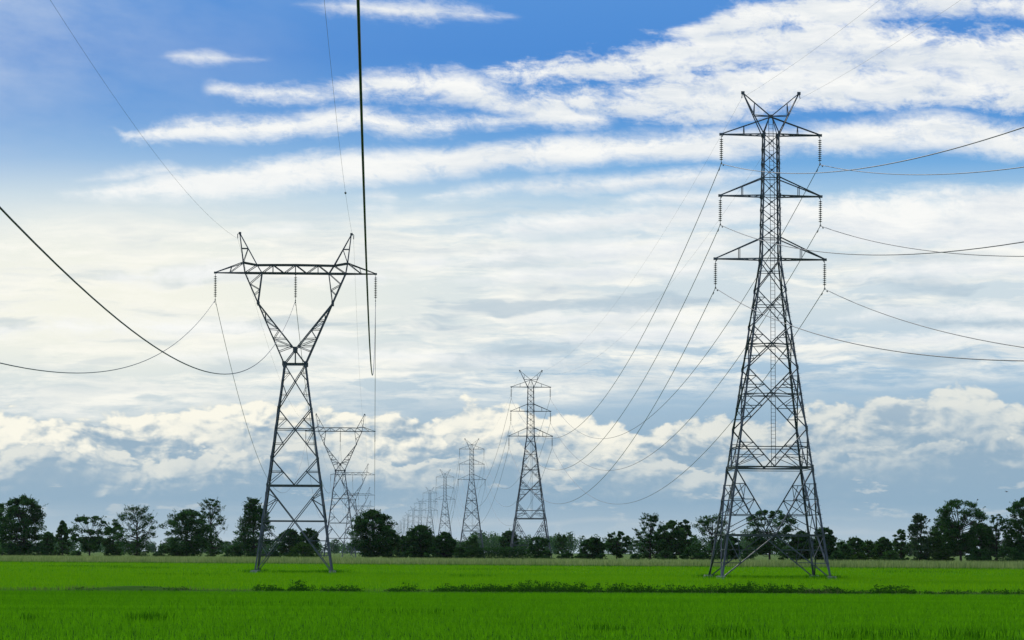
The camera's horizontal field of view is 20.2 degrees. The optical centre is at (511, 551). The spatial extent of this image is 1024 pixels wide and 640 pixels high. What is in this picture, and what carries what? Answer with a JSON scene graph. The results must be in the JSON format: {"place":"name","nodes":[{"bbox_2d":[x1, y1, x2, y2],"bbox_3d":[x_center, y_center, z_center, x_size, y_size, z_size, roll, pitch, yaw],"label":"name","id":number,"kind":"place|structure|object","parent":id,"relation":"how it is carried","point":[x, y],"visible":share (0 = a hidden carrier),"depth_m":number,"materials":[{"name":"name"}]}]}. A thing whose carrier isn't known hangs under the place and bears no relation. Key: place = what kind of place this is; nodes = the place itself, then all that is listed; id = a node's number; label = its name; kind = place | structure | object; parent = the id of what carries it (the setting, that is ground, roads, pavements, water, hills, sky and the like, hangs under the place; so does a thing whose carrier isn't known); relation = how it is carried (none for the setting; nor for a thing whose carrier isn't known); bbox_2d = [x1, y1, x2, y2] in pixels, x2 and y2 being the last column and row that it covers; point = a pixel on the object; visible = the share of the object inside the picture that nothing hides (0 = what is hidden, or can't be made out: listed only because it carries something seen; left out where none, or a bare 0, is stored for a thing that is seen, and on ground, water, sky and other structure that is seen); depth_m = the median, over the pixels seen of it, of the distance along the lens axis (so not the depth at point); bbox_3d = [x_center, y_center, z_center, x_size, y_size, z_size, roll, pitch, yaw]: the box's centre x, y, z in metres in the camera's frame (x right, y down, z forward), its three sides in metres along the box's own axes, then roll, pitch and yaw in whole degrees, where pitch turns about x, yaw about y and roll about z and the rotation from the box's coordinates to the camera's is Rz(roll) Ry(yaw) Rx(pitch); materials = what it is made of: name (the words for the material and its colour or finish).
{"place":"outdoors","nodes":[
{"label":"outdoors","id":0,"kind":"place"},
{"bbox_2d":[0,552,1023,569],"bbox_3d":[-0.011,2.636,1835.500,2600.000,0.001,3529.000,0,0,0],"label":"meadow","id":1,"kind":"structure","parent":0,"point":[626,556],"depth_m":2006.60,"materials":[{"name":"green plant"}]},
{"bbox_2d":[0,503,18,555],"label":"tree","id":2,"kind":"object","parent":1,"relation":"on","point":[2,509],"visible":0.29,"depth_m":689.61,"materials":[{"name":"green plant"}]},
{"bbox_2d":[0,543,24,555],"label":"bush","id":3,"kind":"object","parent":1,"relation":"on","point":[18,550],"visible":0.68,"depth_m":671.72,"materials":[{"name":"green plant"}]},
{"bbox_2d":[0,494,47,554],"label":"tree","id":4,"kind":"object","parent":1,"relation":"on","point":[36,515],"visible":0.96,"depth_m":674.81,"materials":[{"name":"green plant"}]},
{"bbox_2d":[25,545,48,555],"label":"bush","id":5,"kind":"object","parent":1,"relation":"on","point":[38,548],"visible":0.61,"depth_m":667.07,"materials":[{"name":"green plant"}]},
{"bbox_2d":[40,531,55,555],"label":"tree","id":6,"kind":"object","parent":1,"relation":"on","point":[48,542],"visible":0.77,"depth_m":738.03,"materials":[{"name":"green plant"}]},
{"bbox_2d":[53,520,71,555],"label":"tree","id":7,"kind":"object","parent":1,"relation":"on","point":[61,529],"visible":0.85,"depth_m":714.20,"materials":[{"name":"green plant"}]},
{"bbox_2d":[70,550,81,556],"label":"bush","id":8,"kind":"object","parent":1,"relation":"on","point":[76,553],"visible":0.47,"depth_m":661.54,"materials":[{"name":"green plant"}]},
{"bbox_2d":[65,514,112,555],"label":"tree","id":9,"kind":"object","parent":1,"relation":"on","point":[94,542],"visible":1,"depth_m":671.15,"materials":[{"name":"green plant"}]},
{"bbox_2d":[101,519,123,556],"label":"tree","id":10,"kind":"object","parent":1,"relation":"on","point":[111,548],"visible":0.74,"depth_m":678.69,"materials":[{"name":"green plant"}]},
{"bbox_2d":[109,504,158,557],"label":"tree","id":11,"kind":"object","parent":1,"relation":"on","point":[142,539],"visible":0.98,"depth_m":658.83,"materials":[{"name":"green plant"}]},
{"bbox_2d":[155,545,174,556],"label":"bush","id":12,"kind":"object","parent":1,"relation":"on","point":[161,551],"visible":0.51,"depth_m":648.78,"materials":[{"name":"green plant"}]},
{"bbox_2d":[157,509,216,556],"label":"tree","id":13,"kind":"object","parent":1,"relation":"on","point":[197,532],"visible":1,"depth_m":651.22,"materials":[{"name":"green plant"}]},
{"bbox_2d":[197,498,227,556],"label":"tree","id":14,"kind":"object","parent":1,"relation":"on","point":[219,542],"visible":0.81,"depth_m":667.87,"materials":[{"name":"green plant"}]},
{"bbox_2d":[221,545,243,557],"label":"bush","id":15,"kind":"object","parent":1,"relation":"on","point":[235,552],"visible":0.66,"depth_m":639.51,"materials":[{"name":"green plant"}]},
{"bbox_2d":[231,497,279,558],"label":"tree","id":16,"kind":"object","parent":1,"relation":"on","point":[245,538],"visible":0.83,"depth_m":642.05,"materials":[{"name":"green plant"}]},
{"bbox_2d":[261,549,280,557],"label":"bush","id":17,"kind":"object","parent":1,"relation":"on","point":[275,553],"visible":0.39,"depth_m":634.02,"materials":[{"name":"green plant"}]},
{"bbox_2d":[276,528,302,556],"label":"tree","id":18,"kind":"object","parent":1,"relation":"on","point":[292,539],"visible":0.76,"depth_m":804.52,"materials":[{"name":"green plant"}]},
{"bbox_2d":[285,541,319,557],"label":"bush","id":19,"kind":"object","parent":1,"relation":"on","point":[305,546],"visible":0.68,"depth_m":629.65,"materials":[{"name":"green plant"}]},
{"bbox_2d":[299,527,319,556],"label":"tree","id":20,"kind":"object","parent":1,"relation":"on","point":[309,532],"visible":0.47,"depth_m":832.98,"materials":[{"name":"green plant"}]},
{"bbox_2d":[305,413,375,556],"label":"forked pylon","id":21,"kind":"object","parent":1,"relation":"on","point":[336,470],"visible":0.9,"depth_m":799.91,"materials":[{"name":"metal"}]},
{"bbox_2d":[330,464,374,556],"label":"forked pylon","id":22,"kind":"object","parent":1,"relation":"on","point":[349,501],"visible":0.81,"depth_m":1254.90,"materials":[{"name":"metal"}]},
{"bbox_2d":[342,487,374,554],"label":"forked pylon","id":23,"kind":"object","parent":1,"relation":"on","point":[362,505],"visible":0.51,"depth_m":1710.12,"materials":[{"name":"metal"}]},
{"bbox_2d":[347,508,399,557],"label":"tree","id":24,"kind":"object","parent":1,"relation":"on","point":[374,538],"visible":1,"depth_m":625.61,"materials":[{"name":"green plant"}]},
{"bbox_2d":[382,529,403,557],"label":"tree","id":25,"kind":"object","parent":1,"relation":"on","point":[399,546],"visible":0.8,"depth_m":629.15,"materials":[{"name":"green plant"}]},
{"bbox_2d":[395,535,408,558],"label":"tree","id":26,"kind":"object","parent":1,"relation":"on","point":[404,549],"visible":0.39,"depth_m":765.65,"materials":[{"name":"green plant"}]},
{"bbox_2d":[402,524,433,558],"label":"tree","id":27,"kind":"object","parent":1,"relation":"on","point":[418,538],"visible":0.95,"depth_m":620.12,"materials":[{"name":"green plant"}]},
{"bbox_2d":[422,487,437,536],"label":"lattice pylon","id":28,"kind":"object","parent":1,"relation":"on","point":[428,510],"visible":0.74,"depth_m":2115.60,"materials":[{"name":"metal"}]},
{"bbox_2d":[424,547,441,558],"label":"bush","id":29,"kind":"object","parent":1,"relation":"on","point":[434,552],"visible":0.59,"depth_m":613.15,"materials":[{"name":"green plant"}]},
{"bbox_2d":[431,531,456,557],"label":"tree","id":30,"kind":"object","parent":1,"relation":"on","point":[446,546],"visible":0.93,"depth_m":617.11,"materials":[{"name":"green plant"}]},
{"bbox_2d":[435,470,454,536],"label":"lattice pylon","id":31,"kind":"object","parent":1,"relation":"on","point":[446,503],"visible":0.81,"depth_m":1660.56,"materials":[{"name":"metal"}]},
{"bbox_2d":[451,546,468,558],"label":"bush","id":32,"kind":"object","parent":1,"relation":"on","point":[458,552],"visible":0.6,"depth_m":610.04,"materials":[{"name":"green plant"}]},
{"bbox_2d":[458,535,481,558],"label":"tree","id":33,"kind":"object","parent":1,"relation":"on","point":[472,541],"visible":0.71,"depth_m":613.65,"materials":[{"name":"green plant"}]},
{"bbox_2d":[458,438,485,557],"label":"lattice pylon","id":34,"kind":"object","parent":1,"relation":"on","point":[469,479],"visible":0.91,"depth_m":1205.65,"materials":[{"name":"metal"}]},
{"bbox_2d":[474,546,533,559],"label":"hedge","id":35,"kind":"object","parent":1,"relation":"on","point":[498,554],"visible":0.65,"depth_m":611.67,"materials":[{"name":"green plant"}]},
{"bbox_2d":[0,528,1013,556],"bbox_3d":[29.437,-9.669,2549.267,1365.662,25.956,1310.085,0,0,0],"label":"distant wood","id":36,"kind":"object","parent":1,"relation":"on","point":[491,541],"visible":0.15,"depth_m":2214.79,"materials":[{"name":"green plant"}]},
{"bbox_2d":[498,530,518,556],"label":"tree","id":37,"kind":"object","parent":1,"relation":"on","point":[506,539],"visible":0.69,"depth_m":988.90,"materials":[{"name":"green plant"}]},
{"bbox_2d":[508,370,552,556],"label":"lattice pylon","id":38,"kind":"object","parent":1,"relation":"on","point":[544,519],"visible":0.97,"depth_m":751.07,"materials":[{"name":"metal"}]},
{"bbox_2d":[528,537,549,558],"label":"tree","id":39,"kind":"object","parent":1,"relation":"on","point":[535,551],"visible":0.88,"depth_m":605.67,"materials":[{"name":"green plant"}]},
{"bbox_2d":[540,550,552,558],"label":"bush","id":40,"kind":"object","parent":1,"relation":"on","point":[547,554],"visible":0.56,"depth_m":599.48,"materials":[{"name":"green plant"}]},
{"bbox_2d":[553,534,570,559],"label":"tree","id":41,"kind":"object","parent":1,"relation":"on","point":[562,544],"visible":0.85,"depth_m":742.06,"materials":[{"name":"green plant"}]},
{"bbox_2d":[560,552,573,559],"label":"bush","id":42,"kind":"object","parent":1,"relation":"on","point":[567,555],"visible":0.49,"depth_m":596.91,"materials":[{"name":"green plant"}]},
{"bbox_2d":[574,553,586,559],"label":"bush","id":43,"kind":"object","parent":1,"relation":"on","point":[580,555],"visible":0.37,"depth_m":595.04,"materials":[{"name":"green plant"}]},
{"bbox_2d":[579,536,606,559],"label":"tree","id":44,"kind":"object","parent":1,"relation":"on","point":[595,547],"visible":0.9,"depth_m":599.17,"materials":[{"name":"green plant"}]},
{"bbox_2d":[596,553,607,559],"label":"bush","id":45,"kind":"object","parent":1,"relation":"on","point":[601,555],"visible":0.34,"depth_m":592.93,"materials":[{"name":"green plant"}]},
{"bbox_2d":[604,531,631,558],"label":"tree","id":46,"kind":"object","parent":1,"relation":"on","point":[618,551],"visible":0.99,"depth_m":596.90,"materials":[{"name":"green plant"}]},
{"bbox_2d":[629,553,646,559],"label":"bush","id":47,"kind":"object","parent":1,"relation":"on","point":[634,556],"visible":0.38,"depth_m":588.24,"materials":[{"name":"green plant"}]},
{"bbox_2d":[632,513,666,559],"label":"tree","id":48,"kind":"object","parent":1,"relation":"on","point":[648,538],"visible":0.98,"depth_m":592.44,"materials":[{"name":"green plant"}]},
{"bbox_2d":[656,551,674,559],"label":"bush","id":49,"kind":"object","parent":1,"relation":"on","point":[663,556],"visible":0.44,"depth_m":585.60,"materials":[{"name":"green plant"}]},
{"bbox_2d":[653,520,686,559],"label":"tree","id":50,"kind":"object","parent":1,"relation":"on","point":[676,545],"visible":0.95,"depth_m":589.56,"materials":[{"name":"green plant"}]},
{"bbox_2d":[677,519,696,558],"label":"tree","id":51,"kind":"object","parent":1,"relation":"on","point":[687,527],"visible":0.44,"depth_m":637.08,"materials":[{"name":"green plant"}]},
{"bbox_2d":[682,545,705,560],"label":"bush","id":52,"kind":"object","parent":1,"relation":"on","point":[691,550],"visible":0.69,"depth_m":582.16,"materials":[{"name":"green plant"}]},
{"bbox_2d":[691,513,734,560],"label":"tree","id":53,"kind":"object","parent":1,"relation":"on","point":[704,523],"visible":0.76,"depth_m":585.56,"materials":[{"name":"green plant"}]},
{"bbox_2d":[715,536,742,560],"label":"tree","id":54,"kind":"object","parent":1,"relation":"on","point":[732,553],"visible":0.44,"depth_m":592.69,"materials":[{"name":"green plant"}]},
{"bbox_2d":[738,548,757,559],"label":"bush","id":55,"kind":"object","parent":1,"relation":"on","point":[748,552],"visible":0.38,"depth_m":576.13,"materials":[{"name":"green plant"}]},
{"bbox_2d":[740,510,798,559],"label":"tree","id":56,"kind":"object","parent":1,"relation":"on","point":[767,547],"visible":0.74,"depth_m":578.89,"materials":[{"name":"green plant"}]},
{"bbox_2d":[777,547,796,560],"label":"bush","id":57,"kind":"object","parent":1,"relation":"on","point":[787,551],"visible":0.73,"depth_m":571.80,"materials":[{"name":"green plant"}]},
{"bbox_2d":[788,530,814,560],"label":"tree","id":58,"kind":"object","parent":1,"relation":"on","point":[793,543],"visible":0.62,"depth_m":575.30,"materials":[{"name":"green plant"}]},
{"bbox_2d":[811,527,838,561],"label":"tree","id":59,"kind":"object","parent":1,"relation":"on","point":[830,539],"visible":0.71,"depth_m":572.50,"materials":[{"name":"green plant"}]},
{"bbox_2d":[828,551,845,561],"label":"bush","id":60,"kind":"object","parent":1,"relation":"on","point":[835,555],"visible":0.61,"depth_m":566.19,"materials":[{"name":"green plant"}]},
{"bbox_2d":[836,540,856,560],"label":"tree","id":61,"kind":"object","parent":1,"relation":"on","point":[843,546],"visible":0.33,"depth_m":585.36,"materials":[{"name":"green plant"}]},
{"bbox_2d":[846,536,864,560],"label":"tree","id":62,"kind":"object","parent":1,"relation":"on","point":[852,543],"visible":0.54,"depth_m":597.54,"materials":[{"name":"green plant"}]},
{"bbox_2d":[850,551,868,561],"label":"bush","id":63,"kind":"object","parent":1,"relation":"on","point":[860,556],"visible":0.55,"depth_m":563.68,"materials":[{"name":"green plant"}]},
{"bbox_2d":[859,540,877,560],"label":"tree","id":64,"kind":"object","parent":1,"relation":"on","point":[869,547],"visible":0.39,"depth_m":587.34,"materials":[{"name":"green plant"}]},
{"bbox_2d":[872,537,892,559],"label":"tree","id":65,"kind":"object","parent":1,"relation":"on","point":[882,543],"visible":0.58,"depth_m":575.82,"materials":[{"name":"green plant"}]},
{"bbox_2d":[881,550,898,561],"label":"bush","id":66,"kind":"object","parent":1,"relation":"on","point":[887,553],"visible":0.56,"depth_m":560.71,"materials":[{"name":"green plant"}]},
{"bbox_2d":[892,529,909,560],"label":"tree","id":67,"kind":"object","parent":1,"relation":"on","point":[902,544],"visible":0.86,"depth_m":574.41,"materials":[{"name":"green plant"}]},
{"bbox_2d":[907,513,934,561],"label":"tree","id":68,"kind":"object","parent":1,"relation":"on","point":[917,519],"visible":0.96,"depth_m":562.78,"materials":[{"name":"green plant"}]},
{"bbox_2d":[925,528,944,561],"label":"tree","id":69,"kind":"object","parent":1,"relation":"on","point":[934,536],"visible":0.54,"depth_m":566.72,"materials":[{"name":"green plant"}]},
{"bbox_2d":[934,547,953,561],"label":"bush","id":70,"kind":"object","parent":1,"relation":"on","point":[943,552],"visible":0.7,"depth_m":555.48,"materials":[{"name":"green plant"}]},
{"bbox_2d":[930,518,962,561],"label":"tree","id":71,"kind":"object","parent":1,"relation":"on","point":[948,529],"visible":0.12,"depth_m":580.32,"materials":[{"name":"green plant"}]},
{"bbox_2d":[932,499,990,561],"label":"tree","id":72,"kind":"object","parent":1,"relation":"on","point":[965,541],"visible":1,"depth_m":558.05,"materials":[{"name":"green plant"}]},
{"bbox_2d":[963,523,997,561],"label":"tree","id":73,"kind":"object","parent":1,"relation":"on","point":[980,539],"visible":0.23,"depth_m":579.37,"materials":[{"name":"green plant"}]},
{"bbox_2d":[966,548,995,561],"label":"bush","id":74,"kind":"object","parent":1,"relation":"on","point":[975,554],"visible":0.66,"depth_m":551.59,"materials":[{"name":"green plant"}]},
{"bbox_2d":[981,514,1010,560],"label":"tree","id":75,"kind":"object","parent":1,"relation":"on","point":[997,534],"visible":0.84,"depth_m":555.49,"materials":[{"name":"green plant"}]},
{"bbox_2d":[994,546,1023,561],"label":"bush","id":76,"kind":"object","parent":1,"relation":"on","point":[1010,555],"visible":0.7,"depth_m":547.85,"materials":[{"name":"green plant"}]},
{"bbox_2d":[999,497,1023,560],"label":"tree","id":77,"kind":"object","parent":1,"relation":"on","point":[1016,535],"visible":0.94,"depth_m":551.58,"materials":[{"name":"green plant"}]},
{"bbox_2d":[0,562,1023,593],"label":"paddy","id":78,"kind":"structure","parent":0,"point":[496,571],"depth_m":279.63,"materials":[{"name":"plant"}]},
{"bbox_2d":[214,232,376,572],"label":"forked pylon","id":79,"kind":"object","parent":78,"relation":"on","point":[285,364],"visible":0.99,"depth_m":345.16,"materials":[{"name":"metal"}]},
{"bbox_2d":[0,300,348,523],"bbox_3d":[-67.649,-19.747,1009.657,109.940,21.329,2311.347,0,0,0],"label":"conductor cable","id":80,"kind":"object","parent":79,"relation":"hanging from","point":[154,356],"visible":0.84,"depth_m":283.55,"materials":[{"name":"metal"}]},
{"bbox_2d":[0,207,358,519],"bbox_3d":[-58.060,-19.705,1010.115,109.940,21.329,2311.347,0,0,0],"label":"conductor cable","id":81,"kind":"object","parent":79,"relation":"hanging from","point":[40,248],"visible":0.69,"depth_m":110.72,"materials":[{"name":"metal"}]},
{"bbox_2d":[50,0,345,493],"bbox_3d":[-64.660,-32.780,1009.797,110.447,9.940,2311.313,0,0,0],"label":"earth wire","id":82,"kind":"object","parent":79,"relation":"attached to","point":[164,165],"visible":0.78,"depth_m":213.60,"materials":[{"name":"grey metal"}]},
{"bbox_2d":[324,1,370,505],"bbox_3d":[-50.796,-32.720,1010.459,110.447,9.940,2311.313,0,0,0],"label":"earth wire","id":83,"kind":"object","parent":79,"relation":"hanging from","point":[342,169],"visible":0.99,"depth_m":203.54,"materials":[{"name":"metal"}]},
{"bbox_2d":[356,0,375,375],"bbox_3d":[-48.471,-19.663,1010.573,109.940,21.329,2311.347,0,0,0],"label":"conductor cable","id":84,"kind":"object","parent":79,"relation":"hanging from","point":[360,87],"visible":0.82,"depth_m":67.88,"materials":[{"name":"metal"}]},
{"bbox_2d":[0,561,1023,593],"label":"rice","id":85,"kind":"object","parent":78,"relation":"on","point":[900,580],"visible":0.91,"depth_m":287.90,"materials":[{"name":"green plant"}]},
{"bbox_2d":[2,561,1023,639],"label":"rank grass","id":86,"kind":"structure","parent":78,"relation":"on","point":[969,633],"depth_m":118.29,"materials":[{"name":"green plant"}]},
{"bbox_2d":[704,91,835,578],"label":"lattice pylon","id":87,"kind":"object","parent":78,"relation":"on","point":[760,260],"visible":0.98,"depth_m":296.14,"materials":[{"name":"metal"}]},
{"bbox_2d":[408,1,877,516],"bbox_3d":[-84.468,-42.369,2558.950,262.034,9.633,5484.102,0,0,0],"label":"earth wire","id":88,"kind":"object","parent":87,"relation":"attached to","point":[686,195],"visible":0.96,"depth_m":316.88,"materials":[{"name":"grey metal"}]},
{"bbox_2d":[406,1,958,517],"bbox_3d":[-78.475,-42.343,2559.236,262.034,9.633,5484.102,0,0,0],"label":"earth wire","id":89,"kind":"object","parent":87,"relation":"hanging from","point":[760,159],"visible":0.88,"depth_m":299.64,"materials":[{"name":"grey metal"}]},
{"bbox_2d":[395,127,1023,534],"bbox_3d":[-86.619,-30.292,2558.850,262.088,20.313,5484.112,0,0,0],"label":"conductor cable","id":90,"kind":"object","parent":87,"relation":"hanging from","point":[783,173],"visible":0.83,"depth_m":269.36,"materials":[{"name":"metal"}]},
{"bbox_2d":[397,225,1023,533],"bbox_3d":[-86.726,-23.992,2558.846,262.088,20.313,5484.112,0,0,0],"label":"conductor cable","id":91,"kind":"object","parent":87,"relation":"hanging from","point":[776,244],"visible":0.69,"depth_m":266.02,"materials":[{"name":"metal"}]},
{"bbox_2d":[399,165,1023,532],"bbox_3d":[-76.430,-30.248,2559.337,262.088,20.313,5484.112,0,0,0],"label":"conductor cable","id":92,"kind":"object","parent":87,"relation":"hanging from","point":[762,267],"visible":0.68,"depth_m":316.42,"materials":[{"name":"metal"}]},
{"bbox_2d":[401,226,1023,534],"bbox_3d":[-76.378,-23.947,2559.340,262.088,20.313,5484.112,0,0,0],"label":"conductor cable","id":93,"kind":"object","parent":87,"relation":"hanging from","point":[768,312],"visible":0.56,"depth_m":303.18,"materials":[{"name":"metal"}]},
{"bbox_2d":[403,288,1023,530],"bbox_3d":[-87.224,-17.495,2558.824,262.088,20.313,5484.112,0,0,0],"label":"conductor cable","id":94,"kind":"object","parent":87,"relation":"hanging from","point":[779,321],"visible":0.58,"depth_m":262.67,"materials":[{"name":"metal"}]},
{"bbox_2d":[426,289,1023,532],"bbox_3d":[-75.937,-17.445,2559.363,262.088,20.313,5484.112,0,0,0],"label":"conductor cable","id":95,"kind":"object","parent":87,"relation":"hanging from","point":[766,376],"visible":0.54,"depth_m":309.61,"materials":[{"name":"metal"}]},
{"bbox_2d":[0,593,1023,639],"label":"paddy","id":96,"kind":"structure","parent":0,"point":[369,617],"depth_m":103.62,"materials":[{"name":"plant"}]},
{"bbox_2d":[0,588,1023,639],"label":"rice","id":97,"kind":"object","parent":96,"relation":"on","point":[1000,605],"visible":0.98,"depth_m":114.89,"materials":[{"name":"green plant"}]},
{"bbox_2d":[1,586,1022,596],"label":"berm","id":98,"kind":"structure","parent":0,"point":[129,588],"depth_m":179.65,"materials":[{"name":"plant"}]},
{"bbox_2d":[1,585,1020,594],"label":"dry grass","id":99,"kind":"structure","parent":98,"relation":"on","point":[250,590],"depth_m":180.75,"materials":[{"name":"green plant"}]},
{"bbox_2d":[65,580,1023,594],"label":"weeds","id":100,"kind":"object","parent":98,"relation":"on","point":[538,588],"visible":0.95,"depth_m":179.99,"materials":[{"name":"green plant"}]},
{"bbox_2d":[0,0,1023,554],"label":"sky","id":101,"kind":"structure","parent":0,"point":[526,162],"materials":[{"name":"blue"}]},
{"bbox_2d":[71,551,965,595],"bbox_3d":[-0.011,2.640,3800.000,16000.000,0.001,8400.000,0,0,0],"label":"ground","id":102,"kind":"structure","parent":0,"point":[487,553],"depth_m":5349.04,"materials":[{"name":"green plant"}]}
]}

